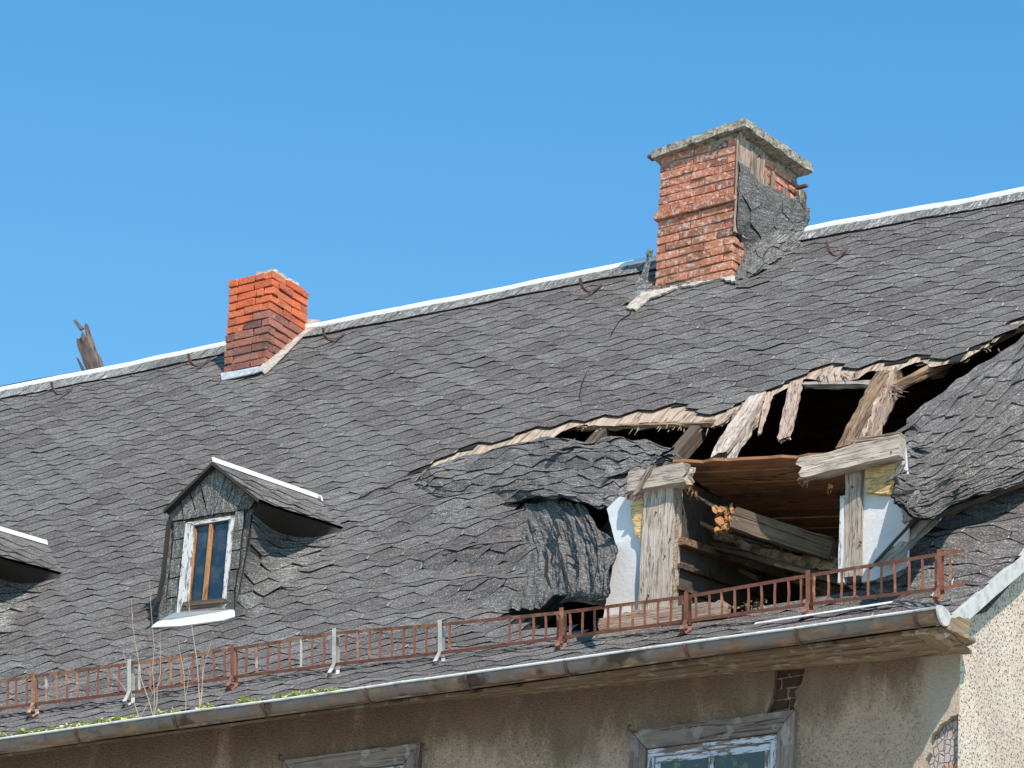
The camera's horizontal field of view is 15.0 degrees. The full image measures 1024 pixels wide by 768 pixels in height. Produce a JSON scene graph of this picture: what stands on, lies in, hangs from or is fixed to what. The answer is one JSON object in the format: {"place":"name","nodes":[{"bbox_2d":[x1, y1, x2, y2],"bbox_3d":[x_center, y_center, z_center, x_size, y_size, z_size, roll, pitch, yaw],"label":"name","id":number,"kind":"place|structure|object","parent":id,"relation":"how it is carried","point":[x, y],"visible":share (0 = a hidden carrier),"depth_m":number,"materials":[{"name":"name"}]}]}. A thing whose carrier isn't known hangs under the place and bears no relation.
{"place":"outdoors","nodes":[
{"label":"outdoors","id":0,"kind":"place"},
{"bbox_2d":[0,0,1023,385],"label":"sky","id":1,"kind":"structure","parent":0,"point":[156,156],"materials":[{"name":"blue"}]},
{"label":"ground","id":2,"kind":"structure","parent":0,"visible":0},
{"bbox_2d":[0,117,1023,767],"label":"old house","id":3,"kind":"structure","parent":2,"relation":"on","point":[470,531],"depth_m":35.16,"materials":[{"name":"stone"}]},
{"bbox_2d":[73,319,103,370],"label":"broken timber","id":4,"kind":"object","parent":3,"relation":"on","point":[89,354],"visible":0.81,"depth_m":45.06,"materials":[{"name":"grey wood"}]},
{"bbox_2d":[112,643,165,717],"bbox_3d":[-3.167,2.512,32.648,0.562,0.697,0.099,-9,-26,27],"label":"dry weed","id":5,"kind":"object","parent":3,"relation":"on","point":[131,693],"visible":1,"depth_m":32.57,"materials":[{"name":"beige plant"}]},
{"bbox_2d":[131,583,160,715],"bbox_3d":[-3.076,2.279,32.789,0.496,1.257,0.183,-31,-41,53],"label":"dry weed","id":6,"kind":"object","parent":3,"relation":"on","point":[153,712],"visible":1,"depth_m":32.62,"materials":[{"name":"beige plant"}]},
{"bbox_2d":[0,687,341,736],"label":"moss","id":7,"kind":"object","parent":3,"relation":"on","point":[209,705],"visible":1,"depth_m":32.28,"materials":[{"name":"green plant"}]},
{"bbox_2d":[182,566,210,705],"bbox_3d":[-2.698,2.111,32.585,0.495,1.381,0.114,-17,-30,40],"label":"dry weed","id":8,"kind":"object","parent":7,"relation":"on","point":[202,670],"visible":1,"depth_m":32.36,"materials":[{"name":"beige plant"}]},
{"bbox_2d":[178,643,200,710],"bbox_3d":[-2.706,2.416,32.349,0.266,0.645,0.059,-8,-25,24],"label":"dry weed","id":9,"kind":"object","parent":3,"relation":"on","point":[188,679],"visible":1,"depth_m":32.31,"materials":[{"name":"beige plant"}]},
{"bbox_2d":[282,743,422,767],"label":"window","id":10,"kind":"structure","parent":3,"relation":"in","point":[406,755],"depth_m":31.73,"materials":[{"name":"paint"}]},
{"bbox_2d":[628,710,796,767],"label":"window","id":11,"kind":"structure","parent":3,"relation":"in","point":[779,729],"depth_m":30.06,"materials":[{"name":"paint"}]},
{"bbox_2d":[696,495,838,561],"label":"fallen beam","id":12,"kind":"structure","parent":3,"relation":"on","point":[778,533],"depth_m":31.34,"materials":[{"name":"brown wood"}]},
{"bbox_2d":[754,601,892,624],"bbox_3d":[2.397,1.765,29.975,1.154,0.068,0.038,-9,-26,27],"label":"metal strip","id":13,"kind":"object","parent":3,"relation":"on","point":[832,611],"visible":1,"depth_m":29.96,"materials":[{"name":"metal"}]}
]}

